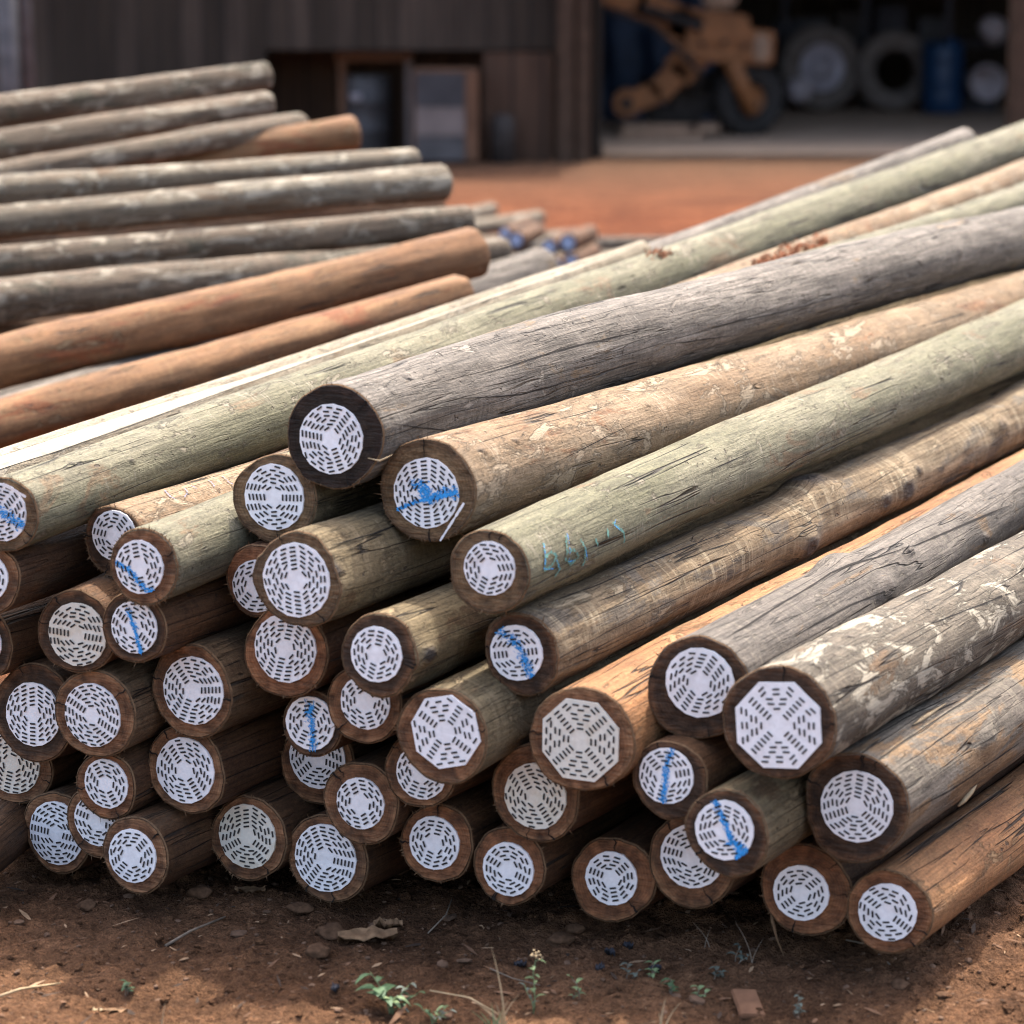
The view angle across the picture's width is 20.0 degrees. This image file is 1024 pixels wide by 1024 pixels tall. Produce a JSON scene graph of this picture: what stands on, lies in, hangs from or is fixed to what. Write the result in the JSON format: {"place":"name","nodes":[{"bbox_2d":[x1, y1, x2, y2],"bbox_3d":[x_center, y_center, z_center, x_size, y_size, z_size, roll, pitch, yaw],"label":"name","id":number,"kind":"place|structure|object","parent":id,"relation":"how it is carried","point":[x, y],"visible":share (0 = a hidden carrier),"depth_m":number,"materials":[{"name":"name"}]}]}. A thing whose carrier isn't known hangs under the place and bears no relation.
{"place":"outdoors","nodes":[
{"label":"outdoors","id":0,"kind":"place"},
{"bbox_2d":[0,0,35,93],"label":"steel column","id":1,"kind":"structure","parent":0,"point":[11,14],"depth_m":19.24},
{"bbox_2d":[0,148,1023,1023],"bbox_3d":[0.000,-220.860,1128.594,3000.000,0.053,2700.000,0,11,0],"label":"ground","id":2,"kind":"structure","parent":0,"point":[630,196],"depth_m":5.02,"materials":[{"name":"red soil"}]},
{"bbox_2d":[0,779,75,871],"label":"timber pole","id":3,"kind":"object","parent":2,"relation":"on","point":[14,844],"visible":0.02,"depth_m":5.31,"materials":[{"name":"brown wood"}]},
{"bbox_2d":[0,735,88,804],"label":"timber pole","id":4,"kind":"object","parent":3,"relation":"on","point":[22,780],"visible":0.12,"depth_m":5.37,"materials":[{"name":"brown wood"}]},
{"bbox_2d":[0,657,77,763],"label":"timber pole","id":5,"kind":"object","parent":4,"relation":"on","point":[29,730],"visible":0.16,"depth_m":5.24,"materials":[{"name":"brown wood"}]},
{"bbox_2d":[0,366,93,394],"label":"timber pole","id":6,"kind":"object","parent":2,"relation":"on","point":[11,389],"visible":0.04,"depth_m":8.01,"materials":[{"name":"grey wood"}]},
{"bbox_2d":[0,313,89,334],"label":"timber pole","id":7,"kind":"object","parent":6,"relation":"on","point":[7,328],"visible":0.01,"depth_m":8.31,"materials":[{"name":"brown wood"}]},
{"bbox_2d":[0,237,511,324],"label":"timber pole","id":8,"kind":"object","parent":7,"relation":"on","point":[39,296],"visible":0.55,"depth_m":8.40,"materials":[{"name":"grey wood"}]},
{"bbox_2d":[0,205,474,277],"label":"timber pole","id":9,"kind":"object","parent":8,"relation":"on","point":[348,232],"visible":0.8,"depth_m":8.79,"materials":[{"name":"grey wood"}]},
{"bbox_2d":[0,201,445,244],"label":"timber pole","id":10,"kind":"object","parent":9,"relation":"on","point":[268,219],"visible":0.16,"depth_m":9.65,"materials":[{"name":"grey wood"}]},
{"bbox_2d":[0,148,420,204],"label":"timber pole","id":11,"kind":"object","parent":10,"relation":"on","point":[42,186],"visible":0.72,"depth_m":9.19,"materials":[{"name":"grey wood"}]},
{"bbox_2d":[0,112,308,173],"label":"timber pole","id":12,"kind":"object","parent":11,"relation":"on","point":[207,139],"visible":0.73,"depth_m":9.66,"materials":[{"name":"grey wood"}]},
{"bbox_2d":[0,91,275,160],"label":"timber pole","id":13,"kind":"object","parent":12,"relation":"on","point":[68,134],"visible":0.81,"depth_m":9.82,"materials":[{"name":"grey wood"}]},
{"bbox_2d":[0,61,272,128],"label":"timber pole","id":14,"kind":"object","parent":13,"relation":"on","point":[22,108],"visible":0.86,"depth_m":10.02,"materials":[{"name":"grey wood"}]},
{"bbox_2d":[127,115,360,166],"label":"timber pole","id":15,"kind":"object","parent":12,"relation":"on","point":[338,134],"visible":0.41,"depth_m":9.97,"materials":[{"name":"orange wood"}]},
{"bbox_2d":[0,164,452,239],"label":"timber pole","id":16,"kind":"object","parent":9,"relation":"on","point":[418,184],"visible":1,"depth_m":9.04,"materials":[{"name":"grey wood"}]},
{"bbox_2d":[0,247,559,397],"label":"timber pole","id":17,"kind":"object","parent":6,"relation":"on","point":[518,266],"visible":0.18,"depth_m":9.11,"materials":[{"name":"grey wood"}]},
{"bbox_2d":[0,275,474,447],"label":"timber pole","id":18,"kind":"object","parent":17,"relation":"on","point":[36,412],"visible":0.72,"depth_m":7.50,"materials":[{"name":"orange wood"}]},
{"bbox_2d":[0,227,489,389],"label":"timber pole","id":19,"kind":"object","parent":17,"relation":"on","point":[39,352],"visible":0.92,"depth_m":7.99,"materials":[{"name":"orange wood"}]},
{"bbox_2d":[24,781,103,873],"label":"timber pole","id":20,"kind":"object","parent":2,"relation":"on","point":[55,847],"visible":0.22,"depth_m":5.33,"materials":[{"name":"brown wood"}]},
{"bbox_2d":[63,791,162,859],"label":"timber pole","id":21,"kind":"object","parent":20,"relation":"on","point":[88,829],"visible":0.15,"depth_m":5.23,"materials":[{"name":"brown wood"}]},
{"bbox_2d":[0,587,72,675],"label":"timber pole","id":22,"kind":"object","parent":21,"relation":"on","point":[19,642],"visible":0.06,"depth_m":5.24,"materials":[{"name":"brown wood"}]},
{"bbox_2d":[0,448,288,613],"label":"timber pole","id":23,"kind":"object","parent":22,"relation":"on","point":[48,567],"visible":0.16,"depth_m":5.15,"materials":[{"name":"brown wood"}]},
{"bbox_2d":[0,121,1023,552],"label":"timber pole","id":24,"kind":"object","parent":23,"relation":"on","point":[54,497],"visible":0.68,"depth_m":6.03,"materials":[{"name":"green wood"}]},
{"bbox_2d":[648,128,975,250],"bbox_3d":[0.490,-0.749,8.174,0.089,0.093,4.182,7,18,30],"label":"timber pole","id":25,"kind":"object","parent":24,"relation":"on","point":[940,143],"visible":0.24,"depth_m":8.95,"materials":[{"name":"grey wood"}]},
{"bbox_2d":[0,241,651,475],"bbox_3d":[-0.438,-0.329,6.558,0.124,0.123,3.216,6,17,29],"label":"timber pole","id":26,"kind":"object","parent":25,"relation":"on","point":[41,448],"visible":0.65,"depth_m":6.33,"materials":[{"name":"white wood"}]},
{"bbox_2d":[103,801,227,893],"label":"timber pole","id":27,"kind":"object","parent":2,"relation":"on","point":[152,848],"visible":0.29,"depth_m":5.16,"materials":[{"name":"brown wood"}]},
{"bbox_2d":[75,734,160,821],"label":"timber pole","id":28,"kind":"object","parent":27,"relation":"on","point":[116,786],"visible":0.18,"depth_m":5.17,"materials":[{"name":"brown wood"}]},
{"bbox_2d":[53,657,170,757],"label":"timber pole","id":29,"kind":"object","parent":28,"relation":"on","point":[109,709],"visible":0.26,"depth_m":5.13,"materials":[{"name":"brown wood"}]},
{"bbox_2d":[38,573,120,672],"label":"timber pole","id":30,"kind":"object","parent":29,"relation":"on","point":[71,637],"visible":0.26,"depth_m":5.10,"materials":[{"name":"brown wood"}]},
{"bbox_2d":[81,450,287,577],"bbox_3d":[0.575,-0.458,7.580,0.141,0.143,5.613,6,13,27],"label":"timber pole","id":31,"kind":"object","parent":30,"relation":"on","point":[107,525],"visible":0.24,"depth_m":5.18,"materials":[{"name":"beige wood"}]},
{"bbox_2d":[675,159,1023,284],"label":"timber pole","id":32,"kind":"object","parent":31,"relation":"on","point":[1007,176],"visible":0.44,"depth_m":8.33,"materials":[{"name":"beige wood"}]},
{"bbox_2d":[211,777,324,881],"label":"timber pole","id":33,"kind":"object","parent":2,"relation":"on","point":[253,829],"visible":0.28,"depth_m":5.21,"materials":[{"name":"brown wood"}]},
{"bbox_2d":[148,704,287,814],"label":"timber pole","id":34,"kind":"object","parent":33,"relation":"on","point":[189,775],"visible":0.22,"depth_m":5.17,"materials":[{"name":"brown wood"}]},
{"bbox_2d":[152,618,291,738],"bbox_3d":[0.798,-0.168,7.495,0.184,0.183,5.611,6,13,29],"label":"timber pole","id":35,"kind":"object","parent":34,"relation":"on","point":[206,687],"visible":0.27,"depth_m":5.10,"materials":[{"name":"brown wood"}]},
{"bbox_2d":[100,576,258,665],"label":"timber pole","id":36,"kind":"object","parent":35,"relation":"on","point":[134,633],"visible":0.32,"depth_m":5.05,"materials":[{"name":"brown wood"}]},
{"bbox_2d":[109,491,261,608],"bbox_3d":[0.630,-0.480,7.395,0.152,0.152,5.616,6,14,26],"label":"timber pole","id":37,"kind":"object","parent":36,"relation":"on","point":[153,563],"visible":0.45,"depth_m":4.99,"materials":[{"name":"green wood"}]},
{"bbox_2d":[224,540,268,616],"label":"timber pole","id":38,"kind":"object","parent":35,"relation":"on","point":[241,587],"visible":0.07,"depth_m":5.10,"materials":[{"name":"brown wood"}]},
{"bbox_2d":[233,271,1017,542],"bbox_3d":[0.932,-0.490,7.485,0.177,0.176,5.612,6,13,28],"label":"timber pole","id":39,"kind":"object","parent":38,"relation":"on","point":[276,495],"visible":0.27,"depth_m":5.09,"materials":[{"name":"brown wood"}]},
{"bbox_2d":[285,206,1023,489],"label":"timber pole","id":40,"kind":"object","parent":39,"relation":"on","point":[346,433],"visible":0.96,"depth_m":5.75,"materials":[{"name":"grey wood"}]},
{"bbox_2d":[797,182,1023,253],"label":"timber pole","id":41,"kind":"object","parent":39,"relation":"on","point":[1005,199],"visible":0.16,"depth_m":8.07,"materials":[{"name":"beige wood"}]},
{"bbox_2d":[314,922,345,940],"bbox_3d":[-0.315,0.738,5.085,0.064,0.038,0.044,0,11,0],"label":"soil clod","id":42,"kind":"object","parent":2,"relation":"on","point":[328,931],"visible":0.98,"depth_m":5.07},
{"bbox_2d":[288,809,409,904],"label":"timber pole","id":43,"kind":"object","parent":2,"relation":"on","point":[328,862],"visible":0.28,"depth_m":5.17,"materials":[{"name":"brown wood"}]},
{"bbox_2d":[280,734,397,804],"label":"timber pole","id":44,"kind":"object","parent":43,"relation":"on","point":[305,777],"visible":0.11,"depth_m":5.24,"materials":[{"name":"brown wood"}]},
{"bbox_2d":[283,683,353,756],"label":"timber pole","id":45,"kind":"object","parent":44,"relation":"on","point":[309,730],"visible":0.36,"depth_m":5.06,"materials":[{"name":"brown wood"}]},
{"bbox_2d":[244,575,451,698],"bbox_3d":[0.944,-0.248,7.421,0.178,0.182,5.611,6,13,28],"label":"timber pole","id":46,"kind":"object","parent":45,"relation":"on","point":[283,659],"visible":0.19,"depth_m":5.02,"materials":[{"name":"brown wood"}]},
{"bbox_2d":[251,501,487,628],"bbox_3d":[0.990,-0.368,7.298,0.186,0.179,5.613,6,13,28],"label":"timber pole","id":47,"kind":"object","parent":46,"relation":"on","point":[320,573],"visible":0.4,"depth_m":4.92,"materials":[{"name":"brown wood"}]},
{"bbox_2d":[375,270,1023,541],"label":"timber pole","id":48,"kind":"object","parent":47,"relation":"on","point":[441,486],"visible":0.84,"depth_m":5.47,"materials":[{"name":"beige wood"}]},
{"bbox_2d":[323,740,420,847],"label":"timber pole","id":49,"kind":"object","parent":43,"relation":"on","point":[364,804],"visible":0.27,"depth_m":5.08,"materials":[{"name":"brown wood"}]},
{"bbox_2d":[325,654,486,743],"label":"timber pole","id":50,"kind":"object","parent":49,"relation":"on","point":[356,713],"visible":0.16,"depth_m":4.99,"materials":[{"name":"brown wood"}]},
{"bbox_2d":[341,372,1023,698],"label":"timber pole","id":51,"kind":"object","parent":50,"relation":"on","point":[406,645],"visible":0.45,"depth_m":4.93,"materials":[{"name":"brown wood"}]},
{"bbox_2d":[337,925,397,942],"bbox_3d":[-0.253,0.737,5.067,0.107,0.027,0.057,-2,11,-8],"label":"dead leaf","id":52,"kind":"object","parent":2,"relation":"on","point":[364,934],"visible":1,"depth_m":5.07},
{"bbox_2d":[345,74,390,150],"bbox_3d":[-1.178,-3.174,23.225,0.413,0.640,0.413,-7,13,-31],"label":"oil drum","id":53,"kind":"object","parent":2,"relation":"on","point":[368,100],"visible":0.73,"depth_m":23.05,"materials":[{"name":"blue metal"}]},
{"bbox_2d":[335,50,414,147],"bbox_3d":[-1.094,-3.287,23.305,0.608,0.830,0.600,0,11,0],"label":"workbench","id":54,"kind":"object","parent":2,"relation":"on","point":[343,58],"visible":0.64,"depth_m":23.00,"materials":[{"name":"brown wood"}]},
{"bbox_2d":[355,972,424,1014],"bbox_3d":[-0.198,0.787,4.727,0.116,0.076,0.071,0,11,0],"label":"green weed","id":55,"kind":"object","parent":2,"relation":"on","point":[380,992],"visible":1,"depth_m":4.73,"materials":[{"name":"green plant"}]},
{"bbox_2d":[413,68,478,160],"bbox_3d":[-0.509,-3.092,22.548,0.498,0.700,0.460,0,11,0],"label":"cabinet","id":56,"kind":"object","parent":2,"relation":"on","point":[446,114],"visible":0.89,"depth_m":22.33,"materials":[{"name":"grey wood"}]},
{"bbox_2d":[471,202,497,218],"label":"timber pole","id":57,"kind":"object","parent":2,"relation":"on","point":[488,209],"visible":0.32,"depth_m":16.88,"materials":[{"name":"brown wood"}]},
{"bbox_2d":[490,113,515,163],"bbox_3d":[-0.070,-2.902,22.514,0.200,0.380,0.200,0,11,0],"label":"steel canister","id":58,"kind":"object","parent":2,"relation":"on","point":[502,138],"visible":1,"depth_m":22.44,"materials":[{"name":"metal"}]},
{"bbox_2d":[0,854,1023,1023],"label":"soil crumbs","id":59,"kind":"object","parent":2,"relation":"on","point":[1008,1007],"visible":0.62,"depth_m":4.97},
{"bbox_2d":[0,862,1023,1023],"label":"wood litter","id":60,"kind":"object","parent":2,"relation":"on","point":[397,1015],"visible":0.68,"depth_m":4.95,"materials":[{"name":"brown plant"}]},
{"bbox_2d":[17,0,1023,162],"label":"timber shed","id":61,"kind":"structure","parent":2,"relation":"on","point":[537,64],"depth_m":22.62,"materials":[{"name":"wood"}]},
{"bbox_2d":[601,0,714,119],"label":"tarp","id":62,"kind":"object","parent":61,"relation":"hanging from","point":[633,53],"visible":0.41,"depth_m":27.28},
{"bbox_2d":[786,77,812,103],"bbox_3d":[2.827,-4.142,28.464,0.260,0.260,0.160,-4,-3,-20],"label":"white bucket","id":63,"kind":"object","parent":61,"relation":"hanging from","point":[799,90],"visible":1,"depth_m":28.40,"materials":[{"name":"plastic"}]},
{"bbox_2d":[507,222,545,248],"bbox_3d":[0.075,-1.378,14.437,0.095,0.089,0.506,3,11,14],"label":"timber post","id":64,"kind":"object","parent":2,"relation":"on","point":[526,235],"visible":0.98,"depth_m":14.29,"materials":[{"name":"brown wood"}]},
{"bbox_2d":[498,217,534,238],"bbox_3d":[0.025,-1.423,14.536,0.073,0.071,0.506,3,11,14],"label":"timber post","id":65,"kind":"object","parent":64,"relation":"on","point":[505,231],"visible":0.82,"depth_m":14.38,"materials":[{"name":"brown wood"}]},
{"bbox_2d":[545,931,574,946],"bbox_3d":[0.085,0.746,5.054,0.047,0.030,0.040,-11,16,-44],"label":"soil clod","id":66,"kind":"object","parent":2,"relation":"on","point":[555,939],"visible":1,"depth_m":5.04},
{"bbox_2d":[474,796,646,905],"bbox_3d":[1.352,0.147,7.410,0.148,0.161,5.611,6,13,28],"label":"timber pole","id":67,"kind":"object","parent":2,"relation":"on","point":[511,868],"visible":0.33,"depth_m":5.02,"materials":[{"name":"brown wood"}]},
{"bbox_2d":[398,779,503,882],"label":"timber pole","id":68,"kind":"object","parent":67,"relation":"on","point":[440,842],"visible":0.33,"depth_m":5.07,"materials":[{"name":"brown wood"}]},
{"bbox_2d":[385,740,501,807],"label":"timber pole","id":69,"kind":"object","parent":68,"relation":"on","point":[409,784],"visible":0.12,"depth_m":5.02,"materials":[{"name":"brown wood"}]},
{"bbox_2d":[555,252,567,265],"bbox_3d":[0.273,-1.238,14.286,0.083,0.087,0.505,3,11,14],"label":"timber post","id":70,"kind":"object","parent":2,"relation":"on","point":[561,259],"visible":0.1,"depth_m":14.06,"materials":[{"name":"brown wood"}]},
{"bbox_2d":[541,228,575,254],"bbox_3d":[0.244,-1.346,14.435,0.090,0.092,0.506,3,11,14],"label":"timber post","id":71,"kind":"object","parent":70,"relation":"on","point":[551,245],"visible":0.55,"depth_m":14.20,"materials":[{"name":"brown wood"}]},
{"bbox_2d":[564,243,600,263],"bbox_3d":[0.347,-1.263,14.336,0.090,0.090,0.506,3,11,14],"label":"timber post","id":72,"kind":"object","parent":2,"relation":"on","point":[588,250],"visible":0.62,"depth_m":14.24,"materials":[{"name":"brown wood"}]},
{"bbox_2d":[559,225,598,252],"bbox_3d":[0.335,-1.362,14.437,0.093,0.099,0.506,3,11,14],"label":"timber post","id":73,"kind":"object","parent":72,"relation":"on","point":[572,241],"visible":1,"depth_m":14.27,"materials":[{"name":"brown wood"}]},
{"bbox_2d":[511,236,666,254],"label":"timber pole","id":74,"kind":"object","parent":2,"relation":"on","point":[607,243],"visible":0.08,"depth_m":15.61,"materials":[{"name":"grey wood"}]},
{"bbox_2d":[474,210,545,235],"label":"timber pole","id":75,"kind":"object","parent":74,"relation":"on","point":[489,225],"visible":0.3,"depth_m":16.25,"materials":[{"name":"brown wood"}]},
{"bbox_2d":[571,807,666,922],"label":"timber pole","id":76,"kind":"object","parent":2,"relation":"on","point":[612,879],"visible":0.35,"depth_m":5.00,"materials":[{"name":"brown wood"}]},
{"bbox_2d":[492,741,638,841],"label":"timber pole","id":77,"kind":"object","parent":76,"relation":"on","point":[532,802],"visible":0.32,"depth_m":4.95,"materials":[{"name":"brown wood"}]},
{"bbox_2d":[395,447,1023,784],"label":"timber pole","id":78,"kind":"object","parent":77,"relation":"on","point":[464,725],"visible":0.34,"depth_m":4.87,"materials":[{"name":"brown wood"}]},
{"bbox_2d":[485,379,1023,695],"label":"timber pole","id":79,"kind":"object","parent":78,"relation":"on","point":[542,644],"visible":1,"depth_m":5.49,"materials":[{"name":"brown wood"}]},
{"bbox_2d":[451,299,1023,616],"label":"timber pole","id":80,"kind":"object","parent":79,"relation":"on","point":[519,557],"visible":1,"depth_m":5.50,"materials":[{"name":"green wood"}]},
{"bbox_2d":[529,449,1023,790],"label":"timber pole","id":81,"kind":"object","parent":77,"relation":"on","point":[601,728],"visible":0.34,"depth_m":4.83,"materials":[{"name":"orange wood"}]},
{"bbox_2d":[731,989,764,1018],"bbox_3d":[0.386,0.804,4.742,0.042,0.010,0.085,2,20,-8],"label":"wood offcut","id":82,"kind":"object","parent":2,"relation":"on","point":[747,1002],"visible":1,"depth_m":4.74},
{"bbox_2d":[759,754,1023,956],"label":"timber pole","id":83,"kind":"object","parent":2,"relation":"on","point":[807,883],"visible":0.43,"depth_m":4.90,"materials":[{"name":"brown wood"}]},
{"bbox_2d":[646,818,763,908],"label":"timber pole","id":84,"kind":"object","parent":83,"relation":"on","point":[682,875],"visible":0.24,"depth_m":4.93,"materials":[{"name":"brown wood"}]},
{"bbox_2d":[632,733,748,820],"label":"timber pole","id":85,"kind":"object","parent":84,"relation":"on","point":[674,776],"visible":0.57,"depth_m":4.80,"materials":[{"name":"brown wood"}]},
{"bbox_2d":[648,458,1023,738],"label":"timber pole","id":86,"kind":"object","parent":85,"relation":"on","point":[694,676],"visible":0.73,"depth_m":5.13,"materials":[{"name":"grey wood"}]},
{"bbox_2d":[682,635,1023,877],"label":"timber pole","id":87,"kind":"object","parent":83,"relation":"on","point":[749,821],"visible":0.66,"depth_m":4.74,"materials":[{"name":"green wood"}]},
{"bbox_2d":[846,763,1023,953],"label":"timber pole","id":88,"kind":"object","parent":2,"relation":"on","point":[916,892],"visible":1,"depth_m":4.92,"materials":[{"name":"orange wood"}]},
{"bbox_2d":[806,638,1023,862],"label":"timber pole","id":89,"kind":"object","parent":88,"relation":"on","point":[888,787],"visible":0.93,"depth_m":4.86,"materials":[{"name":"brown wood"}]},
{"bbox_2d":[722,530,1023,778],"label":"timber pole","id":90,"kind":"object","parent":89,"relation":"on","point":[803,709],"visible":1,"depth_m":4.83,"materials":[{"name":"grey wood"}]},
{"bbox_2d":[601,98,1006,155],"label":"concrete floor","id":91,"kind":"structure","parent":0,"point":[849,127],"depth_m":25.74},
{"bbox_2d":[618,131,701,139],"bbox_3d":[1.277,-3.253,25.044,0.713,0.058,0.220,0,11,0],"label":"plank","id":92,"kind":"object","parent":91,"relation":"on","point":[689,135],"visible":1,"depth_m":24.94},
{"bbox_2d":[622,124,689,131],"bbox_3d":[1.245,-3.321,25.081,0.579,0.058,0.231,0,11,0],"label":"plank","id":93,"kind":"object","parent":92,"relation":"on","point":[655,127],"visible":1,"depth_m":24.98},
{"bbox_2d":[602,0,785,136],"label":"tractor","id":94,"kind":"object","parent":91,"relation":"on","point":[737,89],"visible":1,"depth_m":25.20,"materials":[{"name":"orange metal"}]},
{"bbox_2d":[776,24,857,110],"bbox_3d":[3.065,-4.443,29.014,0.860,0.866,0.341,-3,12,-14],"label":"tyre","id":95,"kind":"object","parent":91,"relation":"on","point":[821,58],"visible":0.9,"depth_m":28.92,"materials":[{"name":"rubber"}]},
{"bbox_2d":[855,30,923,110],"bbox_3d":[3.817,-4.413,29.014,0.800,0.804,0.292,-1,11,-6],"label":"tyre","id":96,"kind":"object","parent":91,"relation":"on","point":[872,91],"visible":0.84,"depth_m":28.90,"materials":[{"name":"rubber"}]},
{"bbox_2d":[775,0,1008,108],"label":"storage rack","id":97,"kind":"object","parent":91,"relation":"on","point":[948,28],"visible":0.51,"depth_m":29.32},
{"bbox_2d":[769,20,800,40],"bbox_3d":[2.812,-4.948,29.796,0.300,0.203,0.420,0,11,0],"label":"storage box","id":98,"kind":"object","parent":97,"relation":"on","point":[775,26],"visible":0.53,"depth_m":29.61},
{"bbox_2d":[872,5,906,36],"bbox_3d":[3.874,-5.020,29.782,0.300,0.350,0.420,0,11,0],"label":"storage box","id":99,"kind":"object","parent":97,"relation":"on","point":[888,18],"visible":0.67,"depth_m":29.59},
{"bbox_2d":[914,17,944,40],"bbox_3d":[4.311,-4.961,29.793,0.300,0.230,0.420,0,11,0],"label":"storage box","id":100,"kind":"object","parent":97,"relation":"on","point":[929,28],"visible":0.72,"depth_m":29.61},
{"bbox_2d":[978,15,1006,44],"bbox_3d":[4.823,-4.831,29.014,0.280,0.300,0.295,-30,10,6],"label":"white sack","id":101,"kind":"object","parent":97,"relation":"on","point":[992,29],"visible":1,"depth_m":28.91,"materials":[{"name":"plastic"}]},
{"bbox_2d":[921,37,963,113],"bbox_3d":[4.253,-4.314,28.657,0.410,0.745,0.410,0,11,0],"label":"plastic drum","id":102,"kind":"object","parent":91,"relation":"on","point":[942,78],"visible":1,"depth_m":28.50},
{"bbox_2d":[961,88,996,112],"bbox_3d":[4.640,-4.143,28.989,0.360,0.280,0.355,0,11,0],"label":"crate","id":103,"kind":"object","parent":91,"relation":"on","point":[970,104],"visible":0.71,"depth_m":28.83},
{"bbox_2d":[963,64,1004,100],"bbox_3d":[4.642,-4.242,28.632,0.356,0.356,0.380,-2,9,-8],"label":"white bucket","id":104,"kind":"object","parent":103,"relation":"on","point":[985,82],"visible":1,"depth_m":28.66,"materials":[{"name":"plastic"}]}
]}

